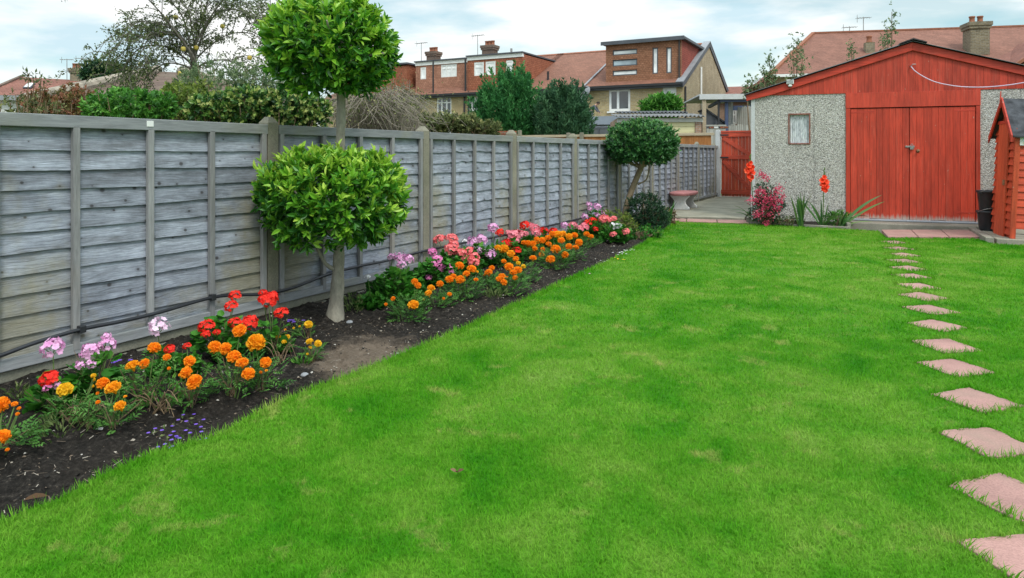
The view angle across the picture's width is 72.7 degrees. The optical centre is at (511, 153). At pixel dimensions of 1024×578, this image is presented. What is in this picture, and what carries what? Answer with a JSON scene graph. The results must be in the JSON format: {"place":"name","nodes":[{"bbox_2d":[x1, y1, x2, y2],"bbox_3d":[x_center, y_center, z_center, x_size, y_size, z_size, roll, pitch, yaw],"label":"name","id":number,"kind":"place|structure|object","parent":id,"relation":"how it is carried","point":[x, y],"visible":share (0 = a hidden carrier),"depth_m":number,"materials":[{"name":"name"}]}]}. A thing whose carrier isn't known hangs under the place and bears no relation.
{"place":"outdoors","nodes":[
{"label":"outdoors","id":0,"kind":"place"},
{"bbox_2d":[0,214,750,519],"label":"soil","id":1,"kind":"structure","parent":0,"point":[73,445],"depth_m":3.68,"materials":[{"name":"brown soil"}]},
{"bbox_2d":[0,396,50,454],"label":"marigold","id":2,"kind":"object","parent":1,"relation":"on","point":[6,434],"visible":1,"depth_m":2.88,"materials":[{"name":"green plant"}]},
{"bbox_2d":[19,337,83,419],"bbox_3d":[-2.163,1.066,3.286,0.275,0.377,0.246,0,0,0],"label":"geranium","id":3,"kind":"object","parent":1,"relation":"on","point":[37,394],"visible":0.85,"depth_m":3.25,"materials":[{"name":"green plant"}]},
{"bbox_2d":[27,408,94,442],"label":"weed","id":4,"kind":"object","parent":1,"relation":"on","point":[46,425],"visible":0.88,"depth_m":3.01,"materials":[{"name":"green plant"}]},
{"bbox_2d":[41,373,104,421],"bbox_3d":[-1.997,1.115,3.154,0.264,0.199,0.259,0,0,-25],"label":"marigold","id":5,"kind":"object","parent":1,"relation":"on","point":[65,389],"visible":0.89,"depth_m":3.12,"materials":[{"name":"green plant"}]},
{"bbox_2d":[63,332,130,399],"bbox_3d":[-2.058,1.057,3.427,0.322,0.319,0.276,0,0,-14],"label":"geranium","id":6,"kind":"object","parent":1,"relation":"on","point":[102,354],"visible":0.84,"depth_m":3.42,"materials":[{"name":"green plant"}]},
{"bbox_2d":[72,377,143,434],"bbox_3d":[-1.807,1.123,3.091,0.319,0.215,0.269,0,0,0],"label":"marigold","id":7,"kind":"object","parent":1,"relation":"on","point":[113,387],"visible":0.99,"depth_m":3.11,"materials":[{"name":"green plant"}]},
{"bbox_2d":[111,342,182,410],"bbox_3d":[-1.782,1.082,3.374,0.322,0.300,0.304,0,0,0],"label":"marigold","id":8,"kind":"object","parent":1,"relation":"on","point":[154,347],"visible":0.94,"depth_m":3.35,"materials":[{"name":"green plant"}]},
{"bbox_2d":[123,380,194,415],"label":"dry stems","id":9,"kind":"object","parent":1,"relation":"on","point":[158,406],"visible":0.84,"depth_m":3.29,"materials":[{"name":"green plant"}]},
{"bbox_2d":[142,316,181,377],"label":"geranium","id":10,"kind":"object","parent":1,"relation":"on","point":[153,328],"visible":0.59,"depth_m":3.71,"materials":[{"name":"green plant"}]},
{"bbox_2d":[129,364,199,411],"bbox_3d":[-1.685,1.134,3.378,0.323,0.140,0.346,0,0,-20],"label":"weed","id":11,"kind":"object","parent":1,"relation":"on","point":[163,388],"visible":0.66,"depth_m":3.32,"materials":[{"name":"green plant"}]},
{"bbox_2d":[155,342,203,379],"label":"geranium","id":12,"kind":"object","parent":1,"relation":"on","point":[197,365],"visible":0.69,"depth_m":3.74,"materials":[{"name":"green plant"}]},
{"bbox_2d":[154,355,221,413],"bbox_3d":[-1.554,1.137,3.374,0.283,0.289,0.296,0,0,37],"label":"marigold","id":13,"kind":"object","parent":1,"relation":"on","point":[193,382],"visible":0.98,"depth_m":3.35,"materials":[{"name":"green plant"}]},
{"bbox_2d":[189,290,258,366],"bbox_3d":[-1.690,1.021,4.069,0.369,0.402,0.328,0,0,-29],"label":"geranium","id":14,"kind":"object","parent":1,"relation":"on","point":[216,333],"visible":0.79,"depth_m":4.03,"materials":[{"name":"red plant"}]},
{"bbox_2d":[197,324,270,402],"bbox_3d":[-1.392,1.054,3.512,0.337,0.346,0.353,0,0,23],"label":"marigold","id":15,"kind":"object","parent":1,"relation":"on","point":[234,357],"visible":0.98,"depth_m":3.48,"materials":[{"name":"orange plant"}]},
{"bbox_2d":[229,333,296,391],"bbox_3d":[-1.304,1.097,3.606,0.295,0.291,0.288,0,0,31],"label":"marigold","id":16,"kind":"object","parent":1,"relation":"on","point":[256,341],"visible":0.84,"depth_m":3.62,"materials":[{"name":"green plant"}]},
{"bbox_2d":[245,289,295,358],"bbox_3d":[-1.475,1.039,4.224,0.316,0.395,0.265,0,0,0],"label":"geranium","id":17,"kind":"object","parent":1,"relation":"on","point":[272,298],"visible":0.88,"depth_m":4.20,"materials":[{"name":"red plant"}]},
{"bbox_2d":[296,338,327,362],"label":"marigold","id":18,"kind":"object","parent":1,"relation":"on","point":[317,343],"visible":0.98,"depth_m":4.14,"materials":[{"name":"green plant"}]},
{"bbox_2d":[250,0,412,321],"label":"bay tree","id":19,"kind":"object","parent":1,"relation":"on","point":[343,50],"visible":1,"depth_m":4.79,"materials":[{"name":"green plant"}]},
{"bbox_2d":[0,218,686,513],"bbox_3d":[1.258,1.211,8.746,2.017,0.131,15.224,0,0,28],"label":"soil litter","id":20,"kind":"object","parent":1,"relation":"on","point":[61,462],"visible":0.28,"depth_m":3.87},
{"bbox_2d":[353,274,390,310],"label":"geranium","id":21,"kind":"object","parent":1,"relation":"on","point":[369,302],"visible":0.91,"depth_m":5.38,"materials":[{"name":"green plant"}]},
{"bbox_2d":[365,251,426,304],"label":"geranium","id":22,"kind":"object","parent":1,"relation":"on","point":[399,276],"visible":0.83,"depth_m":5.55,"materials":[{"name":"green plant"}]},
{"bbox_2d":[384,278,431,322],"bbox_3d":[-0.765,1.087,5.122,0.372,0.311,0.355,0,0,0],"label":"marigold","id":23,"kind":"object","parent":1,"relation":"on","point":[413,304],"visible":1,"depth_m":5.09,"materials":[{"name":"green plant"}]},
{"bbox_2d":[412,280,462,309],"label":"marigold","id":24,"kind":"object","parent":1,"relation":"on","point":[430,288],"visible":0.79,"depth_m":5.45,"materials":[{"name":"green plant"}]},
{"bbox_2d":[413,247,464,285],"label":"geranium","id":25,"kind":"object","parent":1,"relation":"on","point":[431,271],"visible":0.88,"depth_m":6.35,"materials":[{"name":"green plant"}]},
{"bbox_2d":[433,233,483,275],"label":"geranium","id":26,"kind":"object","parent":1,"relation":"on","point":[466,257],"visible":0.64,"depth_m":6.84,"materials":[{"name":"pink plant"}]},
{"bbox_2d":[438,262,485,301],"bbox_3d":[-0.421,1.069,5.808,0.443,0.307,0.427,0,0,0],"label":"marigold","id":27,"kind":"object","parent":1,"relation":"on","point":[459,279],"visible":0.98,"depth_m":5.76,"materials":[{"name":"green plant"}]},
{"bbox_2d":[461,234,497,266],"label":"geranium","id":28,"kind":"object","parent":1,"relation":"on","point":[486,254],"visible":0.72,"depth_m":7.38,"materials":[{"name":"pink plant"}]},
{"bbox_2d":[492,244,519,267],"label":"marigold","id":29,"kind":"object","parent":1,"relation":"on","point":[504,248],"visible":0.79,"depth_m":7.39,"materials":[{"name":"orange plant"}]},
{"bbox_2d":[487,259,531,295],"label":"marigold","id":30,"kind":"object","parent":1,"relation":"on","point":[501,277],"visible":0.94,"depth_m":6.04,"materials":[{"name":"green plant"}]},
{"bbox_2d":[500,237,527,262],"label":"geranium","id":31,"kind":"object","parent":1,"relation":"on","point":[517,249],"visible":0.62,"depth_m":7.72,"materials":[{"name":"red plant"}]},
{"bbox_2d":[502,221,540,253],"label":"geranium","id":32,"kind":"object","parent":1,"relation":"on","point":[522,233],"visible":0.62,"depth_m":8.19,"materials":[{"name":"pink plant"}]},
{"bbox_2d":[506,255,542,283],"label":"marigold","id":33,"kind":"object","parent":1,"relation":"on","point":[523,266],"visible":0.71,"depth_m":6.63,"materials":[{"name":"green plant"}]},
{"bbox_2d":[521,237,551,261],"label":"marigold","id":34,"kind":"object","parent":1,"relation":"on","point":[529,244],"visible":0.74,"depth_m":7.86,"materials":[{"name":"orange plant"}]},
{"bbox_2d":[536,231,575,269],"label":"marigold","id":35,"kind":"object","parent":1,"relation":"on","point":[554,249],"visible":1,"depth_m":7.38,"materials":[{"name":"orange plant"}]},
{"bbox_2d":[554,231,588,260],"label":"marigold","id":36,"kind":"object","parent":1,"relation":"on","point":[578,242],"visible":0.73,"depth_m":7.94,"materials":[{"name":"orange plant"}]},
{"bbox_2d":[560,222,588,243],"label":"geranium","id":37,"kind":"object","parent":1,"relation":"on","point":[581,227],"visible":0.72,"depth_m":9.38,"materials":[{"name":"pink plant"}]},
{"bbox_2d":[582,201,611,229],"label":"geranium","id":38,"kind":"object","parent":1,"relation":"on","point":[597,206],"visible":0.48,"depth_m":10.37,"materials":[{"name":"pink plant"}]},
{"bbox_2d":[598,214,632,243],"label":"geranium","id":39,"kind":"object","parent":1,"relation":"on","point":[618,232],"visible":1,"depth_m":9.44,"materials":[{"name":"green plant"}]},
{"bbox_2d":[596,207,641,234],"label":"shrub","id":40,"kind":"object","parent":1,"relation":"on","point":[629,224],"visible":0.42,"depth_m":10.14,"materials":[{"name":"green plant"}]},
{"bbox_2d":[601,117,681,222],"bbox_3d":[2.097,0.299,11.302,1.282,1.862,1.183,0,0,0],"label":"topiary tree","id":41,"kind":"object","parent":1,"relation":"on","point":[642,141],"visible":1,"depth_m":10.98,"materials":[{"name":"green plant"}]},
{"bbox_2d":[631,222,664,239],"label":"ground cover plant","id":42,"kind":"object","parent":1,"relation":"on","point":[648,230],"visible":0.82,"depth_m":9.97,"materials":[{"name":"green plant"}]},
{"bbox_2d":[624,189,672,230],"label":"round shrub","id":43,"kind":"object","parent":1,"relation":"on","point":[649,211],"visible":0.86,"depth_m":10.91,"materials":[{"name":"green plant"}]},
{"bbox_2d":[752,220,832,225],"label":"flower bed soil","id":44,"kind":"structure","parent":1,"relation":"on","point":[811,222],"depth_m":12.07,"materials":[{"name":"brown soil"}]},
{"bbox_2d":[746,169,786,225],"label":"flowering shrub","id":45,"kind":"object","parent":44,"relation":"on","point":[768,203],"visible":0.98,"depth_m":11.72,"materials":[{"name":"pink plant"}]},
{"bbox_2d":[790,193,810,226],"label":"iris plant","id":46,"kind":"object","parent":44,"relation":"on","point":[800,207],"visible":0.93,"depth_m":11.57,"materials":[{"name":"green plant"}]},
{"bbox_2d":[799,167,840,224],"bbox_3d":[5.083,0.736,11.522,0.694,1.018,0.383,0,0,22],"label":"gladiolus","id":47,"kind":"object","parent":44,"relation":"on","point":[824,183],"visible":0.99,"depth_m":11.54,"materials":[{"name":"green plant"}]},
{"bbox_2d":[828,195,884,225],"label":"sword leaf plant","id":48,"kind":"object","parent":44,"relation":"on","point":[849,218],"visible":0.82,"depth_m":11.43,"materials":[{"name":"green plant"}]},
{"bbox_2d":[0,220,1023,577],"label":"lawn","id":49,"kind":"structure","parent":0,"point":[696,563],"depth_m":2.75,"materials":[{"name":"green plant"}]},
{"bbox_2d":[902,305,959,314],"bbox_3d":[3.254,1.246,5.411,0.287,0.068,0.292,0,0,-15],"label":"stepping stone","id":50,"kind":"object","parent":49,"relation":"on","point":[929,308],"visible":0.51,"depth_m":5.40,"materials":[{"name":"pink stone"}]},
{"bbox_2d":[907,319,966,331],"bbox_3d":[3.005,1.246,4.914,0.283,0.068,0.278,0,0,-23],"label":"stepping stone","id":51,"kind":"object","parent":49,"relation":"on","point":[935,323],"visible":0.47,"depth_m":4.92,"materials":[{"name":"pink stone"}]},
{"bbox_2d":[912,339,977,353],"bbox_3d":[2.743,1.246,4.399,0.293,0.068,0.296,0,0,-8],"label":"stepping stone","id":52,"kind":"object","parent":49,"relation":"on","point":[947,344],"visible":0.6,"depth_m":4.40,"materials":[{"name":"pink stone"}]},
{"bbox_2d":[917,359,992,376],"bbox_3d":[2.515,1.246,3.949,0.284,0.068,0.281,0,0,-16],"label":"stepping stone","id":53,"kind":"object","parent":49,"relation":"on","point":[951,365],"visible":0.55,"depth_m":3.95,"materials":[{"name":"pink stone"}]},
{"bbox_2d":[931,387,1023,413],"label":"stepping stone","id":54,"kind":"object","parent":49,"relation":"on","point":[974,397],"visible":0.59,"depth_m":3.43,"materials":[{"name":"pink stone"}]},
{"bbox_2d":[939,427,1023,458],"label":"stepping stone","id":55,"kind":"object","parent":49,"relation":"on","point":[989,439],"visible":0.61,"depth_m":2.94,"materials":[{"name":"pink stone"}]},
{"bbox_2d":[949,473,1023,520],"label":"stepping stone","id":56,"kind":"object","parent":49,"relation":"on","point":[1008,490],"visible":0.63,"depth_m":2.50,"materials":[{"name":"pink stone"}]},
{"bbox_2d":[957,534,1023,577],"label":"stepping stone","id":57,"kind":"object","parent":49,"relation":"on","point":[1009,551],"visible":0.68,"depth_m":2.12,"materials":[{"name":"pink stone"}]},
{"bbox_2d":[0,0,1023,126],"label":"sky","id":58,"kind":"structure","parent":0,"point":[34,34],"materials":[{"name":"white"}]},
{"bbox_2d":[668,195,750,219],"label":"patio","id":59,"kind":"structure","parent":0,"point":[721,207],"depth_m":14.57,"materials":[{"name":"concrete"}]},
{"bbox_2d":[669,190,697,209],"bbox_3d":[3.670,0.994,14.841,0.500,0.362,1.080,0,0,28],"label":"garden bench","id":60,"kind":"object","parent":59,"relation":"on","point":[683,199],"visible":0.98,"depth_m":14.53,"materials":[{"name":"white stone"}]},
{"bbox_2d":[715,130,720,196],"bbox_3d":[5.616,0.339,18.950,0.120,1.962,0.120,0,0,28],"label":"concrete post","id":61,"kind":"object","parent":59,"relation":"on","point":[718,153],"visible":0.77,"depth_m":18.90,"materials":[{"name":"grey concrete"}]},
{"bbox_2d":[720,130,750,196],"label":"garden gate","id":62,"kind":"structure","parent":61,"relation":"attached to","point":[730,157],"depth_m":18.71,"materials":[{"name":"red paint"}]},
{"bbox_2d":[740,16,1023,93],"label":"brick house","id":63,"kind":"structure","parent":0,"point":[979,36],"depth_m":35.19,"materials":[{"name":"ceramic"}]},
{"label":"ground","id":64,"kind":"structure","parent":0,"visible":0},
{"bbox_2d":[0,87,66,114],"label":"shrub","id":65,"kind":"object","parent":64,"relation":"on","point":[26,108],"visible":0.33,"depth_m":6.12,"materials":[{"name":"brown plant"}]},
{"bbox_2d":[19,67,51,108],"bbox_3d":[-4.528,0.304,6.601,0.283,2.274,0.173,0,0,0],"label":"sapling","id":66,"kind":"object","parent":64,"relation":"on","point":[36,81],"visible":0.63,"depth_m":6.60,"materials":[{"name":"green plant"}]},
{"bbox_2d":[0,57,86,111],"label":"bungalow","id":67,"kind":"object","parent":64,"relation":"on","point":[17,84],"visible":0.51,"depth_m":43.80,"materials":[{"name":"red tile"}]},
{"bbox_2d":[19,82,94,115],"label":"shrub","id":68,"kind":"object","parent":64,"relation":"on","point":[74,94],"visible":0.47,"depth_m":6.78,"materials":[{"name":"brown plant"}]},
{"bbox_2d":[77,57,124,80],"bbox_3d":[-19.287,-1.592,32.996,2.747,6.066,1.846,0,0,0],"label":"tree","id":69,"kind":"object","parent":64,"relation":"on","point":[85,70],"visible":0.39,"depth_m":32.52,"materials":[{"name":"green plant"}]},
{"bbox_2d":[77,85,182,119],"bbox_3d":[-3.531,0.401,6.414,0.882,2.082,0.685,0,0,0],"label":"shrub","id":70,"kind":"object","parent":64,"relation":"on","point":[153,104],"visible":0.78,"depth_m":6.29,"materials":[{"name":"green plant"}]},
{"bbox_2d":[18,65,283,119],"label":"outbuilding","id":71,"kind":"structure","parent":64,"relation":"on","point":[162,77],"depth_m":15.77,"materials":[{"name":"brown tile"}]},
{"bbox_2d":[51,0,277,95],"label":"apple tree","id":72,"kind":"object","parent":64,"relation":"on","point":[154,30],"visible":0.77,"depth_m":12.06,"materials":[{"name":"green plant"}]},
{"bbox_2d":[160,76,218,120],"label":"shrub","id":73,"kind":"object","parent":64,"relation":"on","point":[187,91],"visible":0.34,"depth_m":7.03,"materials":[{"name":"green plant"}]},
{"bbox_2d":[165,52,286,116],"bbox_3d":[-3.535,0.082,8.677,1.874,2.723,1.078,0,0,0],"label":"shrub","id":74,"kind":"object","parent":64,"relation":"on","point":[233,74],"visible":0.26,"depth_m":8.49,"materials":[{"name":"green plant"}]},
{"bbox_2d":[178,82,333,126],"bbox_3d":[-2.592,0.356,7.032,1.547,2.174,0.644,0,0,-9],"label":"ivy hedge","id":75,"kind":"object","parent":64,"relation":"on","point":[229,106],"visible":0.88,"depth_m":6.89,"materials":[{"name":"green plant"}]},
{"bbox_2d":[0,112,717,383],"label":"timber fence","id":76,"kind":"object","parent":64,"relation":"on","point":[105,219],"visible":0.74,"depth_m":4.59,"materials":[{"name":"wood"}]},
{"bbox_2d":[0,217,581,357],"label":"hose","id":77,"kind":"object","parent":76,"relation":"attached to","point":[84,328],"visible":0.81,"depth_m":4.41,"materials":[{"name":"black plastic"}]},
{"bbox_2d":[326,62,415,127],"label":"terrace house","id":78,"kind":"structure","parent":64,"relation":"on","point":[407,70],"depth_m":45.31,"materials":[{"name":"brown brick"}]},
{"bbox_2d":[317,80,466,131],"bbox_3d":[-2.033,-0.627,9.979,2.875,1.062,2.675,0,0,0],"label":"bare shrub","id":79,"kind":"object","parent":64,"relation":"on","point":[365,113],"visible":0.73,"depth_m":9.76,"materials":[{"name":"brown plant"}]},
{"bbox_2d":[384,73,428,130],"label":"wild shrub","id":80,"kind":"object","parent":64,"relation":"on","point":[404,88],"visible":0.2,"depth_m":12.94,"materials":[{"name":"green plant"}]},
{"bbox_2d":[410,42,466,129],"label":"terrace house","id":81,"kind":"structure","parent":64,"relation":"on","point":[434,70],"depth_m":43.64,"materials":[{"name":"brown brick"}]},
{"bbox_2d":[391,105,502,134],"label":"bramble","id":82,"kind":"object","parent":64,"relation":"on","point":[486,127],"visible":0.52,"depth_m":17.93,"materials":[{"name":"green plant"}]},
{"bbox_2d":[464,59,542,134],"bbox_3d":[-0.134,-1.072,25.513,2.796,4.825,2.726,0,0,42],"label":"conifer","id":83,"kind":"object","parent":64,"relation":"on","point":[506,96],"visible":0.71,"depth_m":24.82,"materials":[{"name":"green plant"}]},
{"bbox_2d":[463,35,562,129],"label":"terrace house","id":84,"kind":"structure","parent":64,"relation":"on","point":[490,56],"depth_m":41.99,"materials":[{"name":"brown brick"}]},
{"bbox_2d":[529,77,598,134],"bbox_3d":[1.824,-0.689,24.494,2.537,4.058,2.120,0,0,0],"label":"conifer","id":85,"kind":"object","parent":64,"relation":"on","point":[562,109],"visible":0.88,"depth_m":24.02,"materials":[{"name":"green plant"}]},
{"bbox_2d":[530,50,605,105],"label":"terrace house","id":86,"kind":"structure","parent":64,"relation":"on","point":[586,67],"depth_m":41.98,"materials":[{"name":"tile"}]},
{"bbox_2d":[588,116,639,133],"bbox_3d":[5.242,-0.220,36.002,2.472,3.279,3.020,0,0,28],"label":"flat roof extension","id":87,"kind":"object","parent":64,"relation":"on","point":[603,124],"visible":0.12,"depth_m":34.70,"materials":[{"name":"grey paint"}]},
{"bbox_2d":[517,130,713,144],"bbox_3d":[2.816,0.299,20.393,6.076,2.042,0.190,0,0,28],"label":"board fence","id":88,"kind":"object","parent":64,"relation":"on","point":[693,138],"visible":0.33,"depth_m":19.41,"materials":[{"name":"orange wood"}]},
{"bbox_2d":[583,35,728,117],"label":"end terrace house","id":89,"kind":"structure","parent":64,"relation":"on","point":[630,74],"depth_m":37.62,"materials":[{"name":"yellow brick"}]},
{"bbox_2d":[609,89,629,110],"bbox_3d":[5.852,-2.891,37.712,1.219,1.197,0.050,0,0,28],"label":"window","id":90,"kind":"structure","parent":89,"relation":"in","point":[619,100],"depth_m":37.73,"materials":[{"name":"white paint"}]},
{"bbox_2d":[610,111,705,132],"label":"outbuilding","id":91,"kind":"structure","parent":64,"relation":"on","point":[689,125],"depth_m":25.89,"materials":[{"name":"grey brick"}]},
{"bbox_2d":[652,122,694,132],"bbox_3d":[5.788,0.013,25.940,2.043,2.397,0.040,0,0,4],"label":"garage door","id":92,"kind":"structure","parent":91,"relation":"in","point":[685,127],"depth_m":25.88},
{"bbox_2d":[637,91,685,117],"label":"shrub","id":93,"kind":"object","parent":64,"relation":"on","point":[662,101],"visible":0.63,"depth_m":32.07,"materials":[{"name":"green plant"}]},
{"bbox_2d":[683,94,750,135],"bbox_3d":[9.064,-0.444,29.076,3.095,3.728,4.500,0,0,6],"label":"carport","id":94,"kind":"object","parent":64,"relation":"on","point":[728,100],"visible":0.52,"depth_m":27.08,"materials":[{"name":"wood"}]},
{"bbox_2d":[720,86,749,130],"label":"brick house","id":95,"kind":"structure","parent":64,"relation":"on","point":[735,90],"depth_m":43.92,"materials":[{"name":"brown brick"}]},
{"bbox_2d":[758,46,779,87],"bbox_3d":[7.554,-0.903,20.536,0.620,4.488,0.571,0,0,0],"label":"fruit tree","id":96,"kind":"object","parent":64,"relation":"on","point":[771,76],"visible":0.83,"depth_m":20.48,"materials":[{"name":"green plant"}]},
{"bbox_2d":[782,32,813,79],"bbox_3d":[8.423,-1.128,20.519,0.743,4.939,0.797,0,0,39],"label":"fruit tree","id":97,"kind":"object","parent":64,"relation":"on","point":[795,62],"visible":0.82,"depth_m":20.49,"materials":[{"name":"green plant"}]},
{"bbox_2d":[744,38,1023,232],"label":"garage","id":98,"kind":"structure","parent":64,"relation":"on","point":[905,141],"depth_m":11.74,"materials":[{"name":"concrete"}]},
{"bbox_2d":[788,113,809,143],"bbox_3d":[5.076,-0.432,12.287,0.360,0.545,0.072,0,0,21],"label":"window","id":99,"kind":"structure","parent":98,"relation":"in","point":[798,123],"depth_m":12.30,"materials":[{"name":"glass"}]},
{"bbox_2d":[851,108,908,219],"bbox_3d":[6.247,0.175,11.823,0.882,1.880,0.041,0,0,21],"label":"door","id":100,"kind":"structure","parent":98,"relation":"in","point":[879,136],"depth_m":11.80,"materials":[{"name":"red paint"}]},
{"bbox_2d":[905,106,974,220],"bbox_3d":[7.067,0.175,11.479,1.004,1.880,0.094,0,0,21],"label":"door","id":101,"kind":"structure","parent":98,"relation":"in","point":[941,147],"depth_m":11.47,"materials":[{"name":"red paint"}]},
{"bbox_2d":[878,2,900,50],"bbox_3d":[11.114,-1.592,20.486,0.656,5.867,0.562,0,0,0],"label":"fruit tree","id":102,"kind":"object","parent":64,"relation":"on","point":[888,35],"visible":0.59,"depth_m":20.47,"materials":[{"name":"green plant"}]},
{"bbox_2d":[882,230,917,237],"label":"paving slab","id":103,"kind":"structure","parent":64,"relation":"on","point":[899,233],"depth_m":10.42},
{"bbox_2d":[911,230,948,238],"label":"paving slab","id":104,"kind":"structure","parent":64,"relation":"on","point":[929,233],"depth_m":10.42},
{"bbox_2d":[941,230,978,238],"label":"paving slab","id":105,"kind":"structure","parent":64,"relation":"on","point":[964,234],"depth_m":10.33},
{"bbox_2d":[983,231,1023,244],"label":"shed base","id":106,"kind":"object","parent":64,"relation":"on","point":[999,239],"visible":0.28,"depth_m":9.54,"materials":[{"name":"concrete"}]},
{"bbox_2d":[976,208,992,230],"bbox_3d":[7.275,1.010,10.618,0.338,0.381,0.330,0,0,0],"label":"bucket","id":107,"kind":"object","parent":106,"relation":"on","point":[984,220],"visible":0.55,"depth_m":10.54,"materials":[{"name":"black plastic"}]},
{"bbox_2d":[976,188,993,210],"bbox_3d":[7.275,0.696,10.618,0.338,0.372,0.330,0,0,-20],"label":"bucket","id":108,"kind":"object","parent":107,"relation":"on","point":[985,200],"visible":0.57,"depth_m":10.54,"materials":[{"name":"black plastic"}]},
{"bbox_2d":[988,91,1023,238],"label":"garden shed","id":109,"kind":"structure","parent":106,"relation":"on","point":[1007,134],"depth_m":9.81,"materials":[{"name":"red paint"}]},
{"bbox_2d":[993,124,1009,236],"bbox_3d":[7.065,0.383,10.039,0.040,1.620,0.457,3,1,21],"label":"door","id":110,"kind":"structure","parent":109,"relation":"in","point":[1003,141],"depth_m":10.00,"materials":[{"name":"red paint"}]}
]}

